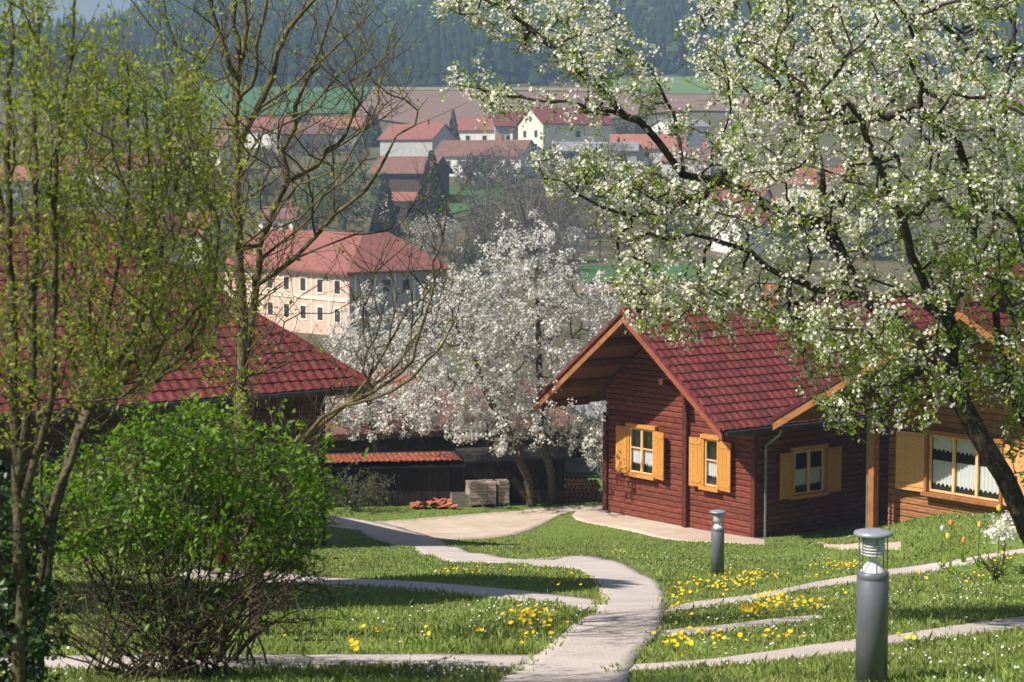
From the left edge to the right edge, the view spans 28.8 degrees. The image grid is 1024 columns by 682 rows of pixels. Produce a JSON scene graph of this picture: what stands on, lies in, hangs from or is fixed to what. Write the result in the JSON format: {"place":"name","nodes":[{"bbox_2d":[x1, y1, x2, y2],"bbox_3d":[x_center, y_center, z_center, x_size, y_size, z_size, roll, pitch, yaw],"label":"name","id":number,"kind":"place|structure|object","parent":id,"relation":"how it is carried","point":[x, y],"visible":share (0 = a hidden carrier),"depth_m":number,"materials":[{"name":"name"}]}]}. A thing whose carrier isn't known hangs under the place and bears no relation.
{"place":"outdoors","nodes":[
{"label":"outdoors","id":0,"kind":"place"},
{"bbox_2d":[0,0,152,31],"label":"sky","id":1,"kind":"structure","parent":0,"point":[87,8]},
{"bbox_2d":[102,84,369,115],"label":"field","id":2,"kind":"structure","parent":0,"point":[248,97],"depth_m":721.00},
{"bbox_2d":[0,654,536,670],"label":"path","id":3,"kind":"structure","parent":0,"point":[506,660],"depth_m":14.84,"materials":[{"name":"concrete"}]},
{"bbox_2d":[174,568,597,612],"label":"path","id":4,"kind":"structure","parent":0,"point":[574,601],"depth_m":24.77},
{"bbox_2d":[326,504,601,539],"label":"path","id":5,"kind":"structure","parent":0,"point":[484,525],"depth_m":65.58,"materials":[{"name":"concrete"}]},
{"bbox_2d":[444,184,503,212],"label":"meadow","id":6,"kind":"structure","parent":0,"point":[456,203],"depth_m":416.90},
{"bbox_2d":[451,151,486,189],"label":"tree","id":7,"kind":"object","parent":6,"relation":"on","point":[464,170],"visible":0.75,"depth_m":424.95,"materials":[{"name":"grey plant"}]},
{"bbox_2d":[372,87,595,90],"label":"field","id":8,"kind":"structure","parent":0,"point":[515,88],"depth_m":756.76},
{"bbox_2d":[327,515,668,681],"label":"path","id":9,"kind":"structure","parent":0,"point":[615,632],"depth_m":18.64,"materials":[{"name":"concrete"}]},
{"bbox_2d":[0,3,1023,681],"bbox_3d":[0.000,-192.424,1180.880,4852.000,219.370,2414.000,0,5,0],"label":"ground","id":10,"kind":"structure","parent":0,"point":[556,525],"depth_m":231.03,"materials":[{"name":"plant"}]},
{"bbox_2d":[0,159,52,204],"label":"village house","id":11,"kind":"structure","parent":10,"relation":"on","point":[21,169],"depth_m":412.14,"materials":[{"name":"brick"}]},
{"bbox_2d":[0,460,75,681],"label":"ivy","id":12,"kind":"object","parent":10,"relation":"on","point":[38,649],"visible":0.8,"depth_m":10.30,"materials":[{"name":"green plant"}]},
{"bbox_2d":[0,0,123,681],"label":"leafing tree","id":13,"kind":"object","parent":10,"relation":"on","point":[19,432],"visible":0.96,"depth_m":9.97,"materials":[{"name":"green plant"}]},
{"bbox_2d":[20,0,253,679],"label":"leafing tree","id":14,"kind":"object","parent":10,"relation":"on","point":[126,224],"visible":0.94,"depth_m":10.65,"materials":[{"name":"green plant"}]},
{"bbox_2d":[0,10,275,678],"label":"leafing tree","id":15,"kind":"object","parent":10,"relation":"on","point":[166,365],"visible":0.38,"depth_m":11.32,"materials":[{"name":"green plant"}]},
{"bbox_2d":[91,212,191,270],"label":"village house","id":16,"kind":"structure","parent":10,"relation":"on","point":[179,222],"depth_m":316.60,"materials":[{"name":"brick"}]},
{"bbox_2d":[108,150,179,194],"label":"village house","id":17,"kind":"structure","parent":10,"relation":"on","point":[122,171],"depth_m":426.31,"materials":[{"name":"brick"}]},
{"bbox_2d":[0,386,368,681],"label":"shrub","id":18,"kind":"object","parent":10,"relation":"on","point":[148,517],"visible":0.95,"depth_m":12.79,"materials":[{"name":"green plant"}]},
{"bbox_2d":[0,215,373,550],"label":"house","id":19,"kind":"structure","parent":10,"relation":"on","point":[303,373],"depth_m":53.95,"materials":[{"name":"brown wood"}]},
{"bbox_2d":[85,462,135,524],"bbox_3d":[-10.515,3.988,52.040,1.480,1.580,0.265,-4,6,-38],"label":"window","id":20,"kind":"structure","parent":19,"relation":"in","point":[90,515],"depth_m":52.04,"materials":[{"name":"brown wood"}]},
{"bbox_2d":[181,208,233,262],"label":"village house","id":21,"kind":"structure","parent":10,"relation":"on","point":[230,226],"depth_m":332.41,"materials":[{"name":"brick"}]},
{"bbox_2d":[173,131,243,172],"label":"village house","id":22,"kind":"structure","parent":10,"relation":"on","point":[225,138],"depth_m":453.20,"materials":[{"name":"brick"}]},
{"bbox_2d":[219,113,292,147],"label":"village house","id":23,"kind":"structure","parent":10,"relation":"on","point":[253,130],"depth_m":513.80,"materials":[{"name":"tile"}]},
{"bbox_2d":[151,528,361,663],"bbox_3d":[-1.865,1.901,14.409,1.437,0.867,2.216,0,5,0],"label":"twig shrub","id":24,"kind":"object","parent":10,"relation":"on","point":[247,642],"visible":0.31,"depth_m":14.40,"materials":[{"name":"brown plant"}]},
{"bbox_2d":[244,174,287,207],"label":"shrub","id":25,"kind":"object","parent":10,"relation":"on","point":[267,192],"visible":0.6,"depth_m":407.38,"materials":[{"name":"grey plant"}]},
{"bbox_2d":[255,201,307,229],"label":"village house","id":26,"kind":"structure","parent":10,"relation":"on","point":[282,214],"depth_m":363.11,"materials":[{"name":"brick"}]},
{"bbox_2d":[118,0,487,635],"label":"forked tree","id":27,"kind":"object","parent":10,"relation":"on","point":[243,349],"visible":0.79,"depth_m":16.32,"materials":[{"name":"brown plant"}]},
{"bbox_2d":[270,118,337,153],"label":"village house","id":28,"kind":"structure","parent":10,"relation":"on","point":[313,130],"depth_m":496.62,"materials":[{"name":"brick"}]},
{"bbox_2d":[288,183,342,230],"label":"village tree","id":29,"kind":"object","parent":10,"relation":"on","point":[316,221],"visible":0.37,"depth_m":363.47,"materials":[{"name":"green plant"}]},
{"bbox_2d":[221,229,454,336],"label":"corner building","id":30,"kind":"structure","parent":10,"relation":"on","point":[312,272],"depth_m":213.97,"materials":[{"name":"paint"}]},
{"bbox_2d":[313,113,371,145],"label":"village house","id":31,"kind":"structure","parent":10,"relation":"on","point":[338,126],"depth_m":519.85,"materials":[{"name":"tile"}]},
{"bbox_2d":[299,162,387,231],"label":"village tree","id":32,"kind":"object","parent":10,"relation":"on","point":[349,182],"visible":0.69,"depth_m":357.38,"materials":[{"name":"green plant"}]},
{"bbox_2d":[328,467,398,511],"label":"shrub","id":33,"kind":"object","parent":10,"relation":"on","point":[362,495],"visible":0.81,"depth_m":68.04,"materials":[{"name":"green plant"}]},
{"bbox_2d":[357,106,382,146],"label":"conifer","id":34,"kind":"object","parent":10,"relation":"on","point":[372,138],"visible":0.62,"depth_m":513.72,"materials":[{"name":"green plant"}]},
{"bbox_2d":[309,273,443,451],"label":"blossoming tree","id":35,"kind":"object","parent":10,"relation":"on","point":[375,425],"visible":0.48,"depth_m":74.25,"materials":[{"name":"white blossom"},{"name":"twig"},{"name":"grey bark"}]},
{"bbox_2d":[368,172,401,235],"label":"conifer","id":36,"kind":"object","parent":10,"relation":"on","point":[392,223],"visible":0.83,"depth_m":362.63,"materials":[{"name":"green plant"}]},
{"bbox_2d":[375,192,432,219],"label":"village house","id":37,"kind":"structure","parent":10,"relation":"on","point":[403,198],"depth_m":388.13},
{"bbox_2d":[367,156,453,203],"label":"village house","id":38,"kind":"structure","parent":10,"relation":"on","point":[402,173],"depth_m":410.03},
{"bbox_2d":[377,119,458,155],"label":"village house","id":39,"kind":"structure","parent":10,"relation":"on","point":[410,143],"depth_m":468.68,"materials":[{"name":"brick"}]},
{"bbox_2d":[404,213,459,253],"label":"village tree","id":40,"kind":"object","parent":10,"relation":"on","point":[436,238],"visible":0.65,"depth_m":335.91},
{"bbox_2d":[411,150,454,221],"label":"conifer","id":41,"kind":"object","parent":10,"relation":"on","point":[434,185],"visible":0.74,"depth_m":383.82,"materials":[{"name":"green plant"}]},
{"bbox_2d":[410,497,457,508],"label":"tile pile","id":42,"kind":"object","parent":10,"relation":"on","point":[440,503],"visible":1,"depth_m":68.90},
{"bbox_2d":[325,446,567,506],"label":"shed","id":43,"kind":"structure","parent":10,"relation":"on","point":[425,476],"depth_m":69.75,"materials":[{"name":"wood"}]},
{"bbox_2d":[325,380,581,476],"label":"village house","id":44,"kind":"structure","parent":10,"relation":"on","point":[434,440],"depth_m":77.56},
{"bbox_2d":[428,237,480,275],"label":"village tree","id":45,"kind":"object","parent":10,"relation":"on","point":[448,257],"visible":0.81,"depth_m":296.19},
{"bbox_2d":[373,244,547,506],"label":"blossoming tree","id":46,"kind":"object","parent":10,"relation":"on","point":[462,400],"visible":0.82,"depth_m":68.30,"materials":[{"name":"white blossom"},{"name":"twig"},{"name":"grey bark"}]},
{"bbox_2d":[450,492,470,507],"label":"crate","id":47,"kind":"object","parent":10,"relation":"on","point":[461,499],"visible":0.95,"depth_m":69.13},
{"bbox_2d":[451,235,491,273],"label":"shrub","id":48,"kind":"object","parent":10,"relation":"on","point":[469,261],"visible":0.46,"depth_m":302.66,"materials":[{"name":"grey plant"}]},
{"bbox_2d":[454,182,496,206],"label":"village tree","id":49,"kind":"object","parent":10,"relation":"on","point":[474,189],"visible":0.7,"depth_m":393.06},
{"bbox_2d":[465,479,496,507],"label":"slab stack","id":50,"kind":"object","parent":10,"relation":"on","point":[481,493],"visible":0.98,"depth_m":69.22,"materials":[{"name":"concrete"}]},
{"bbox_2d":[454,209,510,258],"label":"village tree","id":51,"kind":"object","parent":10,"relation":"on","point":[489,229],"visible":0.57,"depth_m":327.92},
{"bbox_2d":[432,135,535,176],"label":"village house","id":52,"kind":"structure","parent":10,"relation":"on","point":[446,149],"depth_m":443.56,"materials":[{"name":"brick"}]},
{"bbox_2d":[465,149,502,183],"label":"shrub","id":53,"kind":"object","parent":10,"relation":"on","point":[489,169],"visible":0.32,"depth_m":432.72,"materials":[{"name":"grey plant"}]},
{"bbox_2d":[455,117,514,139],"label":"village house","id":54,"kind":"structure","parent":10,"relation":"on","point":[467,129],"depth_m":514.88,"materials":[{"name":"tile"}]},
{"bbox_2d":[456,149,516,204],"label":"village tree","id":55,"kind":"object","parent":10,"relation":"on","point":[489,181],"visible":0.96,"depth_m":401.65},
{"bbox_2d":[458,214,517,270],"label":"village tree","id":56,"kind":"object","parent":10,"relation":"on","point":[482,235],"visible":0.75,"depth_m":308.80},
{"bbox_2d":[451,191,525,252],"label":"village tree","id":57,"kind":"object","parent":10,"relation":"on","point":[478,209],"visible":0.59,"depth_m":336.72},
{"bbox_2d":[494,479,509,505],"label":"slab stack","id":58,"kind":"object","parent":10,"relation":"on","point":[502,491],"visible":0.9,"depth_m":69.45,"materials":[{"name":"brown stone"}]},
{"bbox_2d":[479,141,529,194],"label":"village tree","id":59,"kind":"object","parent":10,"relation":"on","point":[510,168],"visible":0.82,"depth_m":410.29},
{"bbox_2d":[489,112,524,139],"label":"village house","id":60,"kind":"structure","parent":10,"relation":"on","point":[500,126],"depth_m":512.18,"materials":[{"name":"brick"}]},
{"bbox_2d":[0,484,1023,681],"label":"lawn grass","id":61,"kind":"structure","parent":10,"relation":"on","point":[912,671],"depth_m":19.65,"materials":[{"name":"plant"}]},
{"bbox_2d":[0,0,1023,86],"bbox_3d":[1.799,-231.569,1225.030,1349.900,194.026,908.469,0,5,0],"label":"forest","id":62,"kind":"object","parent":10,"relation":"on","point":[509,67],"visible":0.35,"depth_m":839.26,"materials":[{"name":"plant"}]},
{"bbox_2d":[495,163,529,189],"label":"shrub","id":63,"kind":"object","parent":10,"relation":"on","point":[516,173],"visible":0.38,"depth_m":424.23,"materials":[{"name":"grey plant"}]},
{"bbox_2d":[3,515,1023,681],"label":"daisies","id":64,"kind":"object","parent":10,"relation":"on","point":[1015,666],"visible":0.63,"depth_m":18.64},
{"bbox_2d":[493,171,550,210],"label":"village tree","id":65,"kind":"object","parent":10,"relation":"on","point":[538,181],"visible":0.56,"depth_m":382.76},
{"bbox_2d":[470,172,586,258],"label":"village tree","id":66,"kind":"object","parent":10,"relation":"on","point":[527,218],"visible":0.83,"depth_m":304.51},
{"bbox_2d":[494,196,566,231],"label":"village tree","id":67,"kind":"object","parent":10,"relation":"on","point":[531,207],"visible":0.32,"depth_m":335.93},
{"bbox_2d":[506,219,559,272],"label":"village tree","id":68,"kind":"object","parent":10,"relation":"on","point":[528,250],"visible":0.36,"depth_m":303.56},
{"bbox_2d":[520,490,568,503],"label":"board fence","id":69,"kind":"object","parent":10,"relation":"on","point":[562,496],"visible":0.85,"depth_m":70.14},
{"bbox_2d":[518,205,572,263],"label":"village tree","id":70,"kind":"object","parent":10,"relation":"on","point":[545,222],"visible":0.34,"depth_m":318.66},
{"bbox_2d":[460,207,632,504],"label":"blossoming tree","id":71,"kind":"object","parent":10,"relation":"on","point":[543,300],"visible":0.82,"depth_m":68.64,"materials":[{"name":"white blossom"},{"name":"twig"},{"name":"grey bark"}]},
{"bbox_2d":[524,226,573,274],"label":"village tree","id":72,"kind":"object","parent":10,"relation":"on","point":[558,237],"visible":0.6,"depth_m":300.45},
{"bbox_2d":[515,104,614,155],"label":"village house","id":73,"kind":"structure","parent":10,"relation":"on","point":[534,127],"depth_m":477.08,"materials":[{"name":"brick"}]},
{"bbox_2d":[524,190,605,247],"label":"village tree","id":74,"kind":"object","parent":10,"relation":"on","point":[572,216],"visible":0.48,"depth_m":343.25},
{"bbox_2d":[558,225,589,261],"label":"village tree","id":75,"kind":"object","parent":10,"relation":"on","point":[579,243],"visible":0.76,"depth_m":321.23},
{"bbox_2d":[546,185,602,237],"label":"village tree","id":76,"kind":"object","parent":10,"relation":"on","point":[590,189],"visible":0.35,"depth_m":356.77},
{"bbox_2d":[565,476,600,500],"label":"log pile","id":77,"kind":"object","parent":10,"relation":"on","point":[579,487],"visible":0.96,"depth_m":70.77,"materials":[{"name":"brown wood"}]},
{"bbox_2d":[566,401,606,472],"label":"village house","id":78,"kind":"structure","parent":10,"relation":"on","point":[574,463],"depth_m":82.75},
{"bbox_2d":[569,425,598,461],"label":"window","id":79,"kind":"structure","parent":78,"relation":"in","point":[573,457],"depth_m":82.64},
{"bbox_2d":[571,401,606,479],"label":"blossoming tree","id":80,"kind":"object","parent":10,"relation":"on","point":[600,453],"visible":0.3,"depth_m":78.29,"materials":[{"name":"grey plant"}]},
{"bbox_2d":[570,204,618,257],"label":"village tree","id":81,"kind":"object","parent":10,"relation":"on","point":[597,236],"visible":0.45,"depth_m":329.02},
{"bbox_2d":[551,142,638,166],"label":"village house","id":82,"kind":"structure","parent":10,"relation":"on","point":[633,157],"depth_m":457.51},
{"bbox_2d":[611,117,636,133],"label":"shrub","id":83,"kind":"object","parent":10,"relation":"on","point":[622,128],"visible":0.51,"depth_m":512.35,"materials":[{"name":"grey plant"}]},
{"bbox_2d":[609,129,687,164],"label":"village house","id":84,"kind":"structure","parent":10,"relation":"on","point":[643,140],"depth_m":462.28,"materials":[{"name":"tile"}]},
{"bbox_2d":[283,549,1019,667],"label":"dandelions","id":85,"kind":"object","parent":10,"relation":"on","point":[680,633],"visible":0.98,"depth_m":18.89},
{"bbox_2d":[646,205,695,244],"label":"shrub","id":86,"kind":"object","parent":10,"relation":"on","point":[680,222],"visible":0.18,"depth_m":347.82,"materials":[{"name":"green plant"}]},
{"bbox_2d":[649,115,711,146],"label":"village house","id":87,"kind":"structure","parent":10,"relation":"on","point":[700,125],"depth_m":501.57,"materials":[{"name":"brick"}]},
{"bbox_2d":[673,144,743,175],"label":"village tree","id":88,"kind":"object","parent":10,"relation":"on","point":[700,155],"visible":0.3,"depth_m":404.73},
{"bbox_2d":[710,509,725,575],"bbox_3d":[3.095,3.046,29.970,0.256,1.020,0.256,-2,5,-23],"label":"bollard lamp","id":89,"kind":"object","parent":10,"relation":"on","point":[717,547],"visible":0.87,"depth_m":29.89,"materials":[{"name":"grey metal"}]},
{"bbox_2d":[418,0,1023,544],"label":"blossoming tree","id":90,"kind":"object","parent":10,"relation":"on","point":[822,334],"visible":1,"depth_m":17.51,"materials":[{"name":"white plant"}]},
{"bbox_2d":[703,180,772,225],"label":"village house","id":91,"kind":"structure","parent":10,"relation":"on","point":[767,194],"depth_m":377.81,"materials":[{"name":"brick"}]},
{"bbox_2d":[532,280,946,536],"bbox_3d":[9.741,2.067,68.562,15.840,8.470,9.417,-4,6,-38],"label":"cabin","id":92,"kind":"object","parent":10,"relation":"on","point":[693,439],"visible":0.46,"depth_m":64.31,"materials":[{"name":"brown wood"}]},
{"bbox_2d":[624,422,658,479],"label":"window","id":93,"kind":"structure","parent":92,"relation":"in","point":[643,434],"depth_m":66.36,"materials":[{"name":"yellow wood"}]},
{"bbox_2d":[698,433,723,492],"bbox_3d":[6.384,3.892,63.661,0.325,1.790,0.880,-4,6,-38],"label":"window","id":94,"kind":"structure","parent":92,"relation":"in","point":[710,443],"depth_m":63.81,"materials":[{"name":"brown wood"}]},
{"bbox_2d":[789,443,828,499],"bbox_3d":[9.466,4.155,63.581,1.640,1.660,0.285,-4,6,-38],"label":"window","id":95,"kind":"structure","parent":92,"relation":"in","point":[808,459],"depth_m":63.64,"materials":[{"name":"yellow wood"}]},
{"bbox_2d":[707,198,811,255],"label":"village house","id":96,"kind":"structure","parent":10,"relation":"on","point":[717,247],"depth_m":335.71,"materials":[{"name":"brick"}]},
{"bbox_2d":[764,204,822,258],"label":"village tree","id":97,"kind":"object","parent":10,"relation":"on","point":[775,234],"visible":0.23,"depth_m":329.71,"materials":[{"name":"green plant"}]},
{"bbox_2d":[782,163,869,211],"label":"village house","id":98,"kind":"structure","parent":10,"relation":"on","point":[806,185],"depth_m":400.67,"materials":[{"name":"paint"}]},
{"bbox_2d":[852,528,893,681],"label":"bollard lamp","id":99,"kind":"object","parent":10,"relation":"on","point":[872,614],"visible":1,"depth_m":12.41,"materials":[{"name":"grey metal"}]},
{"bbox_2d":[835,190,917,258],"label":"shrub","id":100,"kind":"object","parent":10,"relation":"on","point":[876,232],"visible":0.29,"depth_m":331.66,"materials":[{"name":"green plant"}]},
{"bbox_2d":[770,263,1023,527],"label":"cabin","id":101,"kind":"object","parent":10,"relation":"on","point":[946,470],"visible":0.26,"depth_m":58.12,"materials":[{"name":"brown wood"}]},
{"bbox_2d":[920,428,1007,507],"bbox_3d":[13.031,3.640,57.349,0.385,1.950,2.910,-4,6,-38],"label":"window","id":102,"kind":"structure","parent":101,"relation":"in","point":[957,472],"depth_m":57.64,"materials":[{"name":"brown wood"}]},
{"bbox_2d":[975,547,1018,582],"bbox_3d":[6.537,3.030,26.838,0.545,0.522,0.477,0,5,0],"label":"shrub","id":103,"kind":"object","parent":10,"relation":"on","point":[995,574],"visible":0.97,"depth_m":26.85,"materials":[{"name":"green plant"}]},
{"bbox_2d":[981,510,1020,569],"bbox_3d":[6.912,2.824,27.823,0.665,0.933,0.976,0,5,0],"label":"blossom sprig","id":104,"kind":"object","parent":10,"relation":"on","point":[1004,527],"visible":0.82,"depth_m":27.73,"materials":[{"name":"white plant"}]},
{"bbox_2d":[577,284,710,293],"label":"field","id":105,"kind":"structure","parent":0,"point":[584,286],"depth_m":277.18,"materials":[{"name":"soil"}]},
{"bbox_2d":[580,263,716,282],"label":"meadow","id":106,"kind":"structure","parent":0,"point":[591,270],"depth_m":302.87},
{"bbox_2d":[589,205,660,281],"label":"village tree","id":107,"kind":"object","parent":106,"relation":"on","point":[626,248],"visible":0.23,"depth_m":286.83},
{"bbox_2d":[572,509,764,545],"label":"path","id":108,"kind":"structure","parent":0,"point":[652,528],"depth_m":64.56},
{"bbox_2d":[355,91,1023,127],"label":"field","id":109,"kind":"structure","parent":0,"point":[433,105],"depth_m":679.43,"materials":[{"name":"soil"}]},
{"bbox_2d":[660,142,729,182],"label":"village house","id":110,"kind":"structure","parent":0,"point":[665,167],"depth_m":436.11,"materials":[{"name":"brick"}]},
{"bbox_2d":[658,615,825,635],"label":"path","id":111,"kind":"structure","parent":0,"point":[750,623],"depth_m":17.88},
{"bbox_2d":[600,73,1023,93],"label":"field","id":112,"kind":"structure","parent":0,"point":[679,85],"depth_m":793.30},
{"bbox_2d":[629,616,1023,670],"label":"path","id":113,"kind":"structure","parent":0,"point":[837,646],"depth_m":15.77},
{"bbox_2d":[664,548,1023,612],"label":"path","id":114,"kind":"structure","parent":0,"point":[933,566],"depth_m":27.63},
{"bbox_2d":[818,541,900,549],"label":"path","id":115,"kind":"structure","parent":0,"point":[895,545],"depth_m":39.57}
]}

